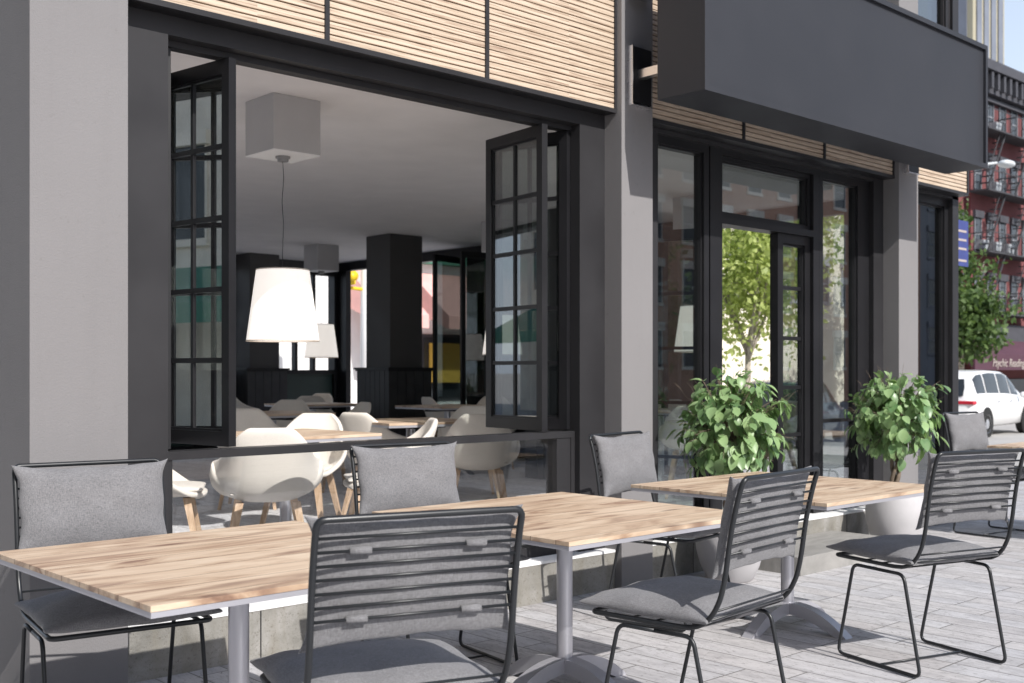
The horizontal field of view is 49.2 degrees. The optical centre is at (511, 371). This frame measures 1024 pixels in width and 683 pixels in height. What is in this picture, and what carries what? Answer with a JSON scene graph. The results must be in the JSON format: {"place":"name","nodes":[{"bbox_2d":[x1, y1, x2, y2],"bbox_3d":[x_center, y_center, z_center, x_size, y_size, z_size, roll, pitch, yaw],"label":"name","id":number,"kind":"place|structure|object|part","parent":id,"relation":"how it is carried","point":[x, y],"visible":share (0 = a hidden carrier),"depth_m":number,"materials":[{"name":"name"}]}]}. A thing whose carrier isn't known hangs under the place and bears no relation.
{"place":"outdoors","nodes":[
{"label":"outdoors","id":0,"kind":"place"},
{"bbox_2d":[0,0,968,682],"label":"cafe building","id":1,"kind":"structure","parent":0,"point":[146,226],"depth_m":6.93,"materials":[{"name":"paint"}]},
{"bbox_2d":[168,443,197,449],"bbox_3d":[-4.958,-0.225,15.582,1.190,2.690,0.140,0,0,-43],"label":"window","id":2,"kind":"structure","parent":1,"relation":"in","point":[174,446],"depth_m":15.80,"materials":[{"name":"black glass"}]},
{"bbox_2d":[173,470,207,530],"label":"shell chair","id":3,"kind":"object","parent":1,"relation":"on","point":[188,491],"visible":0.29,"depth_m":6.22,"materials":[{"name":"white plastic"}]},
{"bbox_2d":[198,445,217,448],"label":"window","id":4,"kind":"structure","parent":1,"relation":"in","point":[199,446],"depth_m":16.01,"materials":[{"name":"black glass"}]},
{"bbox_2d":[236,398,253,407],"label":"shell chair","id":5,"kind":"object","parent":1,"relation":"on","point":[239,404],"visible":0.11,"depth_m":14.58,"materials":[{"name":"beige plastic"}]},
{"bbox_2d":[217,408,279,509],"bbox_3d":[-2.159,0.706,9.238,0.612,0.828,0.584,0,0,-3],"label":"shell chair","id":6,"kind":"object","parent":1,"relation":"on","point":[246,418],"visible":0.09,"depth_m":8.98,"materials":[{"name":"cream plastic"},{"name":"ash wood"}]},
{"bbox_2d":[209,428,323,526],"bbox_3d":[-1.334,0.706,6.099,0.612,0.828,0.584,0,0,-15],"label":"shell chair","id":7,"kind":"object","parent":1,"relation":"on","point":[292,477],"visible":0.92,"depth_m":5.92,"materials":[{"name":"cream plastic"},{"name":"ash wood"}]},
{"bbox_2d":[246,92,319,341],"bbox_3d":[-1.440,-0.945,7.030,0.455,1.508,0.455,0,0,-43],"label":"pendant lamp","id":8,"kind":"object","parent":1,"relation":"hanging from","point":[282,128],"visible":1,"depth_m":6.88,"materials":[{"name":"cloth"},{"name":"white painted metal"}]},
{"bbox_2d":[269,400,309,427],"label":"shell chair","id":9,"kind":"object","parent":1,"relation":"on","point":[297,405],"visible":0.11,"depth_m":11.75,"materials":[{"name":"beige plastic"}]},
{"bbox_2d":[263,410,335,495],"bbox_3d":[-2.127,0.740,9.928,0.800,0.760,0.800,0,0,-43],"label":"indoor table","id":10,"kind":"object","parent":1,"relation":"on","point":[274,416],"visible":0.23,"depth_m":9.74,"materials":[{"name":"wood"}]},
{"bbox_2d":[259,413,346,523],"bbox_3d":[-1.419,0.706,7.649,0.612,0.828,0.584,0,0,9],"label":"shell chair","id":11,"kind":"object","parent":1,"relation":"on","point":[332,461],"visible":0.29,"depth_m":7.75,"materials":[{"name":"cream plastic"},{"name":"ash wood"}]},
{"bbox_2d":[236,428,381,521],"bbox_3d":[-1.330,0.740,6.573,0.800,0.760,0.800,0,0,-45],"label":"indoor table","id":12,"kind":"object","parent":1,"relation":"on","point":[314,435],"visible":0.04,"depth_m":6.53,"materials":[{"name":"brown wood"}]},
{"bbox_2d":[264,402,357,468],"bbox_3d":[-2.258,0.740,12.713,0.800,0.760,0.800,0,0,-43],"label":"indoor table","id":13,"kind":"object","parent":1,"relation":"on","point":[313,406],"visible":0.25,"depth_m":12.57,"materials":[{"name":"wood"}]},
{"bbox_2d":[287,272,337,417],"bbox_3d":[-3.215,-0.225,17.202,1.190,2.690,0.140,0,0,-43],"label":"window","id":14,"kind":"structure","parent":1,"relation":"in","point":[309,382],"depth_m":17.36,"materials":[{"name":"clear glass"}]},
{"bbox_2d":[296,396,332,411],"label":"shell chair","id":15,"kind":"object","parent":1,"relation":"on","point":[307,399],"visible":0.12,"depth_m":13.65,"materials":[{"name":"beige plastic"}]},
{"bbox_2d":[304,244,338,357],"bbox_3d":[-2.568,-0.945,15.059,0.455,1.508,0.455,0,0,-43],"label":"pendant lamp","id":16,"kind":"object","parent":1,"relation":"hanging from","point":[321,258],"visible":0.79,"depth_m":14.92,"materials":[{"name":"cloth"},{"name":"white painted metal"}]},
{"bbox_2d":[312,393,332,409],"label":"shell chair","id":17,"kind":"object","parent":1,"relation":"on","point":[326,397],"visible":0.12,"depth_m":15.18,"materials":[{"name":"beige plastic"}]},
{"bbox_2d":[321,402,370,492],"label":"shell chair","id":18,"kind":"object","parent":1,"relation":"on","point":[362,407],"visible":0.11,"depth_m":10.83,"materials":[{"name":"beige plastic"}]},
{"bbox_2d":[168,430,574,557],"bbox_3d":[-0.631,0.737,6.034,2.690,0.743,0.100,0,0,-43],"label":"window frame","id":19,"kind":"structure","parent":1,"relation":"in","point":[560,445],"depth_m":6.35,"materials":[{"name":"paint"}]},
{"bbox_2d":[339,412,406,514],"bbox_3d":[-0.989,0.706,8.286,0.612,0.828,0.584,0,0,32],"label":"shell chair","id":20,"kind":"object","parent":1,"relation":"on","point":[355,422],"visible":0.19,"depth_m":8.05,"materials":[{"name":"cream plastic"},{"name":"ash wood"}]},
{"bbox_2d":[343,418,437,514],"bbox_3d":[-0.759,0.706,6.970,0.584,0.828,0.612,0,0,-13],"label":"shell chair","id":21,"kind":"object","parent":1,"relation":"on","point":[428,428],"visible":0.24,"depth_m":6.98,"materials":[{"name":"beige plastic"}]},
{"bbox_2d":[372,417,456,436],"bbox_3d":[-0.756,0.740,8.335,0.800,0.760,0.800,0,0,-35],"label":"indoor table","id":22,"kind":"object","parent":1,"relation":"on","point":[410,425],"visible":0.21,"depth_m":8.12,"materials":[{"name":"wood"}]},
{"bbox_2d":[421,397,453,445],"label":"shell chair","id":23,"kind":"object","parent":1,"relation":"on","point":[429,401],"visible":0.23,"depth_m":13.00,"materials":[{"name":"beige plastic"}]},
{"bbox_2d":[395,404,485,478],"bbox_3d":[-0.693,0.740,11.983,0.800,0.760,0.800,0,0,-43],"label":"indoor table","id":24,"kind":"object","parent":1,"relation":"on","point":[447,409],"visible":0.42,"depth_m":11.81,"materials":[{"name":"wood"}]},
{"bbox_2d":[437,406,499,497],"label":"shell chair","id":25,"kind":"object","parent":1,"relation":"on","point":[457,414],"visible":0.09,"depth_m":9.70,"materials":[{"name":"beige plastic"}]},
{"bbox_2d":[445,414,519,497],"bbox_3d":[-0.244,0.706,8.063,0.612,0.828,0.584,0,0,-5],"label":"shell chair","id":26,"kind":"object","parent":1,"relation":"on","point":[496,456],"visible":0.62,"depth_m":7.87,"materials":[{"name":"white plastic"}]},
{"bbox_2d":[477,396,518,468],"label":"shell chair","id":27,"kind":"object","parent":1,"relation":"on","point":[507,408],"visible":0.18,"depth_m":13.34,"materials":[{"name":"beige plastic"}]},
{"bbox_2d":[481,219,522,354],"bbox_3d":[-0.109,-0.945,12.649,0.455,1.508,0.455,0,0,-43],"label":"pendant lamp","id":28,"kind":"object","parent":1,"relation":"hanging from","point":[507,319],"visible":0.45,"depth_m":12.49,"materials":[{"name":"white fabric"}]},
{"bbox_2d":[503,242,660,402],"bbox_3d":[0.647,-0.585,13.979,0.070,1.970,3.200,0,0,-43],"label":"window","id":29,"kind":"structure","parent":1,"relation":"in","point":[507,262],"depth_m":14.52,"materials":[{"name":"clear glass"}]},
{"bbox_2d":[658,399,691,478],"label":"shell chair","id":30,"kind":"object","parent":1,"relation":"on","point":[687,467],"visible":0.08,"depth_m":11.81,"materials":[{"name":"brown wood"}]},
{"bbox_2d":[659,406,691,498],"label":"shell chair","id":31,"kind":"object","parent":1,"relation":"on","point":[668,426],"visible":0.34,"depth_m":9.83,"materials":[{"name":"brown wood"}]},
{"bbox_2d":[658,228,693,505],"bbox_3d":[1.068,0.025,8.246,0.042,2.130,0.720,0,0,-65],"label":"door","id":32,"kind":"structure","parent":1,"relation":"in","point":[677,234],"depth_m":8.16,"materials":[{"name":"black metal"}]},
{"bbox_2d":[673,195,693,352],"bbox_3d":[1.808,-0.945,10.908,0.455,1.508,0.455,0,0,-43],"label":"pendant lamp","id":33,"kind":"object","parent":1,"relation":"hanging from","point":[683,212],"visible":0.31,"depth_m":10.79,"materials":[{"name":"white fabric"}]},
{"bbox_2d":[658,134,708,507],"bbox_3d":[1.126,-0.238,7.661,0.610,2.693,0.090,0,0,-43],"label":"window","id":34,"kind":"structure","parent":1,"relation":"in","point":[700,152],"depth_m":7.81,"materials":[{"name":"black metal"}]},
{"bbox_2d":[722,156,809,229],"bbox_3d":[1.879,-1.325,8.394,1.176,0.436,0.080,0,0,-43],"label":"window","id":35,"kind":"structure","parent":1,"relation":"in","point":[804,179],"depth_m":8.53,"materials":[{"name":"black metal"}]},
{"bbox_2d":[764,401,796,470],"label":"shell chair","id":36,"kind":"object","parent":1,"relation":"on","point":[790,425],"visible":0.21,"depth_m":10.99,"materials":[{"name":"white plastic"}]},
{"bbox_2d":[770,233,809,512],"bbox_3d":[2.151,0.023,8.640,0.442,2.151,0.070,0,0,-43],"label":"door","id":37,"kind":"structure","parent":1,"relation":"in","point":[777,241],"depth_m":8.70,"materials":[{"name":"black metal"}]},
{"bbox_2d":[627,0,987,175],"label":"sign box","id":38,"kind":"object","parent":1,"relation":"attached to","point":[884,79],"visible":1,"depth_m":7.46,"materials":[{"name":"grey metal"}]},
{"bbox_2d":[819,171,860,512],"bbox_3d":[2.622,-0.238,9.050,0.638,2.693,0.090,0,0,-43],"label":"window","id":39,"kind":"structure","parent":1,"relation":"in","point":[853,185],"depth_m":9.21,"materials":[{"name":"black metal"}]},
{"bbox_2d":[918,193,947,483],"bbox_3d":[3.639,-0.238,9.996,0.925,2.693,0.090,0,0,-43],"label":"window","id":40,"kind":"structure","parent":1,"relation":"in","point":[932,210],"depth_m":10.18,"materials":[{"name":"black glass"}]},
{"bbox_2d":[918,0,949,28],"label":"window","id":41,"kind":"structure","parent":1,"relation":"in","point":[937,11],"depth_m":10.17,"materials":[{"name":"glass"}]},
{"bbox_2d":[136,460,1023,682],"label":"pavement","id":42,"kind":"structure","parent":0,"point":[961,614],"depth_m":5.73,"materials":[{"name":"stone"}]},
{"bbox_2d":[11,458,222,682],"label":"wire chair","id":43,"kind":"object","parent":42,"relation":"on","point":[55,507],"visible":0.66,"depth_m":4.13,"materials":[{"name":"grey fabric"}]},
{"bbox_2d":[0,521,311,682],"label":"cafe table","id":44,"kind":"object","parent":42,"relation":"on","point":[237,570],"visible":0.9,"depth_m":3.49,"materials":[{"name":"brown wood"}]},
{"bbox_2d":[250,504,524,682],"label":"wire chair","id":45,"kind":"object","parent":42,"relation":"on","point":[382,575],"visible":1,"depth_m":2.84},
{"bbox_2d":[349,441,528,663],"bbox_3d":[-0.355,0.845,5.157,0.590,1.004,0.675,0,0,-34],"label":"wire chair","id":46,"kind":"object","parent":42,"relation":"on","point":[397,478],"visible":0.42,"depth_m":5.29,"materials":[{"name":"grey fabric"}]},
{"bbox_2d":[372,492,722,682],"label":"cafe table","id":47,"kind":"object","parent":42,"relation":"on","point":[565,524],"visible":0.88,"depth_m":4.70,"materials":[{"name":"wood"}]},
{"bbox_2d":[589,430,729,631],"bbox_3d":[0.850,0.845,6.152,0.675,1.004,0.590,0,0,38],"label":"wire chair","id":48,"kind":"object","parent":42,"relation":"on","point":[625,462],"visible":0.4,"depth_m":6.14,"materials":[{"name":"grey fabric"}]},
{"bbox_2d":[579,466,819,682],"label":"wire chair","id":49,"kind":"object","parent":42,"relation":"on","point":[760,517],"visible":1,"depth_m":3.94,"materials":[{"name":"grey fabric"}]},
{"bbox_2d":[666,354,794,582],"bbox_3d":[1.414,0.619,7.277,0.821,1.462,0.792,0,0,-15],"label":"potted tree","id":50,"kind":"object","parent":42,"relation":"on","point":[728,434],"visible":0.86,"depth_m":7.12,"materials":[{"name":"green plant"}]},
{"bbox_2d":[631,471,923,639],"bbox_3d":[1.459,0.975,5.922,1.160,0.750,1.180,0,0,-43],"label":"cafe table","id":51,"kind":"object","parent":42,"relation":"on","point":[832,493],"visible":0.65,"depth_m":5.78,"materials":[{"name":"wood"}]},
{"bbox_2d":[838,364,950,535],"bbox_3d":[2.926,0.640,8.607,0.810,1.420,0.789,0,0,9],"label":"potted tree","id":52,"kind":"object","parent":42,"relation":"on","point":[895,416],"visible":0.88,"depth_m":8.46,"materials":[{"name":"green plant"}]},
{"bbox_2d":[826,448,1023,677],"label":"wire chair","id":53,"kind":"object","parent":42,"relation":"on","point":[963,486],"visible":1,"depth_m":5.03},
{"bbox_2d":[942,411,1023,538],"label":"wire chair","id":54,"kind":"object","parent":42,"relation":"on","point":[968,432],"visible":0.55,"depth_m":9.44,"materials":[{"name":"grey fabric"}]},
{"bbox_2d":[987,442,1023,449],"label":"cafe table","id":55,"kind":"object","parent":42,"relation":"on","point":[1010,445],"visible":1,"depth_m":9.10,"materials":[{"name":"wood"}]},
{"bbox_2d":[658,408,678,481],"bbox_3d":[1.417,0.740,10.668,0.800,0.760,0.800,0,0,43],"label":"indoor table","id":56,"kind":"object","parent":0,"point":[662,412],"visible":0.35,"depth_m":10.63,"materials":[{"name":"wood"}]},
{"bbox_2d":[722,216,843,405],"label":"pale block","id":57,"kind":"structure","parent":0,"point":[833,354],"depth_m":48.79,"materials":[{"name":"beige stone"}]},
{"bbox_2d":[787,257,796,302],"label":"window","id":58,"kind":"structure","parent":57,"relation":"in","point":[792,297],"depth_m":46.92,"materials":[{"name":"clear glass"}]},
{"bbox_2d":[823,257,832,305],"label":"window","id":59,"kind":"structure","parent":57,"relation":"in","point":[826,302],"depth_m":48.69,"materials":[{"name":"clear glass"}]},
{"bbox_2d":[840,259,843,306],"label":"window","id":60,"kind":"structure","parent":57,"relation":"in","point":[841,264],"depth_m":49.55,"materials":[{"name":"clear glass"}]},
{"bbox_2d":[783,424,1023,465],"bbox_3d":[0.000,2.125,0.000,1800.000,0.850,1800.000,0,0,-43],"label":"road","id":61,"kind":"structure","parent":0,"point":[833,451],"depth_m":26.92,"materials":[{"name":"grey asphalt"}]},
{"bbox_2d":[279,262,431,409],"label":"corner shop","id":62,"kind":"structure","parent":61,"relation":"on","point":[285,347],"depth_m":34.91,"materials":[{"name":"white stone"}]},
{"bbox_2d":[422,334,431,366],"bbox_3d":[-2.266,-0.150,37.401,2.000,2.200,0.080,0,0,-43],"label":"window","id":63,"kind":"structure","parent":62,"relation":"in","point":[426,338],"depth_m":36.82,"materials":[{"name":"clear glass"}]},
{"bbox_2d":[722,215,843,387],"bbox_3d":[4.769,-2.079,22.263,5.564,7.564,5.908,0,0,-43],"label":"street tree","id":64,"kind":"object","parent":61,"relation":"on","point":[749,283],"visible":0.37,"depth_m":21.28,"materials":[{"name":"green plant"}]},
{"bbox_2d":[739,380,843,445],"bbox_3d":[6.626,0.965,26.490,2.312,1.570,4.330,0,0,27],"label":"parked car","id":65,"kind":"object","parent":61,"relation":"on","point":[832,408],"visible":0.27,"depth_m":25.83,"materials":[{"name":"paint"}]},
{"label":"rear window","id":66,"kind":"part","parent":65,"relation":"part of","materials":[{"name":"grey glass"}]},
{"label":"side window","id":67,"kind":"part","parent":65,"relation":"part of","materials":[{"name":"glass"}]},
{"bbox_2d":[784,459,843,464],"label":"kerb","id":68,"kind":"structure","parent":61,"relation":"on","point":[823,462],"depth_m":16.45,"materials":[{"name":"concrete"}]},
{"bbox_2d":[958,197,964,369],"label":"neighbour tenement","id":69,"kind":"structure","parent":61,"relation":"on","point":[960,199],"depth_m":58.55,"materials":[{"name":"red brick"}]},
{"bbox_2d":[958,220,967,266],"bbox_3d":[15.258,-2.075,38.000,1.010,7.550,0.120,0,0,-43],"label":"banner","id":70,"kind":"object","parent":61,"relation":"on","point":[962,243],"visible":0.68,"depth_m":38.04,"materials":[{"name":"blue fabric"}]},
{"bbox_2d":[958,235,1023,369],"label":"street tree","id":71,"kind":"object","parent":61,"relation":"on","point":[979,332],"visible":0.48,"depth_m":40.18,"materials":[{"name":"green plant"}]},
{"bbox_2d":[958,370,1023,436],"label":"parked car","id":72,"kind":"object","parent":61,"relation":"on","point":[996,397],"visible":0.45,"depth_m":29.37,"materials":[{"name":"white paint"}]},
{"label":"rear window","id":73,"kind":"part","parent":72,"relation":"part of","materials":[{"name":"grey glass"}]},
{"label":"side window","id":74,"kind":"part","parent":72,"relation":"part of","materials":[{"name":"grey glass"}]},
{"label":"side window","id":75,"kind":"part","parent":72,"relation":"part of","materials":[{"name":"grey glass"}]},
{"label":"side window","id":76,"kind":"part","parent":72,"relation":"part of","materials":[{"name":"grey glass"}]},
{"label":"side window","id":77,"kind":"part","parent":72,"relation":"part of","materials":[{"name":"glass"}]},
{"bbox_2d":[964,58,1023,392],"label":"brick tenement","id":78,"kind":"structure","parent":61,"relation":"on","point":[995,201],"depth_m":60.34,"materials":[{"name":"red brick"}]},
{"bbox_2d":[973,169,981,189],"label":"window","id":79,"kind":"structure","parent":78,"relation":"in","point":[977,176],"depth_m":59.16,"materials":[{"name":"grey glass"}]},
{"bbox_2d":[973,271,984,285],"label":"window","id":80,"kind":"structure","parent":78,"relation":"in","point":[974,271],"depth_m":59.19,"materials":[{"name":"grey glass"}]},
{"bbox_2d":[973,210,984,250],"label":"window","id":81,"kind":"structure","parent":78,"relation":"in","point":[978,215],"depth_m":59.08,"materials":[{"name":"grey glass"}]},
{"bbox_2d":[985,272,996,294],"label":"window","id":82,"kind":"structure","parent":78,"relation":"in","point":[986,273],"depth_m":60.01,"materials":[{"name":"grey glass"}]},
{"bbox_2d":[985,212,996,241],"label":"window","id":83,"kind":"structure","parent":78,"relation":"in","point":[988,219],"depth_m":60.01,"materials":[{"name":"grey glass"}]},
{"bbox_2d":[986,152,996,187],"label":"window","id":84,"kind":"structure","parent":78,"relation":"in","point":[989,158],"depth_m":60.05,"materials":[{"name":"grey glass"}]},
{"bbox_2d":[988,96,996,122],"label":"window","id":85,"kind":"structure","parent":78,"relation":"in","point":[991,105],"depth_m":60.23,"materials":[{"name":"grey glass"}]},
{"bbox_2d":[998,101,1007,130],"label":"window","id":86,"kind":"structure","parent":78,"relation":"in","point":[999,108],"depth_m":61.14,"materials":[{"name":"grey glass"}]},
{"bbox_2d":[998,274,1008,311],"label":"window","id":87,"kind":"structure","parent":78,"relation":"in","point":[1004,278],"depth_m":61.22,"materials":[{"name":"grey glass"}]},
{"bbox_2d":[998,215,1008,243],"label":"window","id":88,"kind":"structure","parent":78,"relation":"in","point":[1003,220],"depth_m":61.14,"materials":[{"name":"grey glass"}]},
{"bbox_2d":[998,156,1008,191],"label":"window","id":89,"kind":"structure","parent":78,"relation":"in","point":[1000,157],"depth_m":61.14,"materials":[{"name":"grey glass"}]},
{"bbox_2d":[1009,275,1020,314],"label":"window","id":90,"kind":"structure","parent":78,"relation":"in","point":[1013,283],"depth_m":62.11,"materials":[{"name":"grey glass"}]},
{"bbox_2d":[1009,218,1020,254],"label":"window","id":91,"kind":"structure","parent":78,"relation":"in","point":[1011,220],"depth_m":62.12,"materials":[{"name":"grey glass"}]},
{"bbox_2d":[1010,160,1020,194],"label":"window","id":92,"kind":"structure","parent":78,"relation":"in","point":[1013,186],"depth_m":62.20,"materials":[{"name":"grey glass"}]},
{"bbox_2d":[1010,105,1020,135],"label":"window","id":93,"kind":"structure","parent":78,"relation":"in","point":[1012,121],"depth_m":62.20,"materials":[{"name":"grey glass"}]},
{"bbox_2d":[1021,277,1023,314],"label":"window","id":94,"kind":"structure","parent":78,"relation":"in","point":[1022,281],"depth_m":62.98,"materials":[{"name":"grey glass"}]},
{"bbox_2d":[1021,220,1023,255],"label":"window","id":95,"kind":"structure","parent":78,"relation":"in","point":[1021,220],"depth_m":62.98,"materials":[{"name":"grey glass"}]},
{"bbox_2d":[1021,164,1023,196],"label":"window","id":96,"kind":"structure","parent":78,"relation":"in","point":[1021,164],"depth_m":62.98,"materials":[{"name":"grey glass"}]},
{"bbox_2d":[1021,109,1023,137],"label":"window","id":97,"kind":"structure","parent":78,"relation":"in","point":[1022,116],"depth_m":62.98,"materials":[{"name":"grey glass"}]},
{"bbox_2d":[988,160,1014,167],"bbox_3d":[12.594,-1.995,29.883,1.969,7.389,0.488,0,0,-11],"label":"street lamp","id":98,"kind":"object","parent":61,"relation":"on","point":[1006,163],"visible":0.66,"depth_m":29.85,"materials":[{"name":"white metal"}]},
{"bbox_2d":[958,198,972,269],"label":"street tree","id":99,"kind":"object","parent":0,"point":[967,217],"visible":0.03,"depth_m":43.66,"materials":[{"name":"green plant"}]},
{"bbox_2d":[958,0,1003,63],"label":"tower","id":100,"kind":"structure","parent":0,"point":[981,21],"depth_m":117.17,"materials":[{"name":"beige glass"}]},
{"bbox_2d":[958,0,966,36],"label":"window","id":101,"kind":"structure","parent":100,"relation":"in","point":[962,4],"depth_m":116.15,"materials":[{"name":"clear glass"}]},
{"bbox_2d":[976,0,981,42],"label":"window","id":102,"kind":"structure","parent":100,"relation":"in","point":[978,2],"depth_m":116.20,"materials":[{"name":"clear glass"}]},
{"bbox_2d":[983,0,988,57],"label":"window","id":103,"kind":"structure","parent":100,"relation":"in","point":[985,2],"depth_m":117.31,"materials":[{"name":"clear glass"}]},
{"bbox_2d":[990,0,995,60],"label":"window","id":104,"kind":"structure","parent":100,"relation":"in","point":[992,2],"depth_m":118.47,"materials":[{"name":"clear glass"}]},
{"bbox_2d":[997,0,1002,63],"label":"window","id":105,"kind":"structure","parent":100,"relation":"in","point":[999,2],"depth_m":119.63,"materials":[{"name":"clear glass"}]},
{"bbox_2d":[1004,0,1023,72],"label":"sky","id":106,"kind":"structure","parent":0,"point":[1013,9],"materials":[{"name":"blue"}]},
{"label":"sidewalk","id":107,"kind":"structure","parent":0,"visible":0},
{"bbox_2d":[351,270,365,366],"bbox_3d":[-3.927,-1.575,28.328,1.022,6.550,0.550,0,0,-43],"label":"traffic light","id":108,"kind":"object","parent":107,"relation":"on","point":[354,278],"visible":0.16,"depth_m":28.48,"materials":[{"name":"white paint"}]}
]}

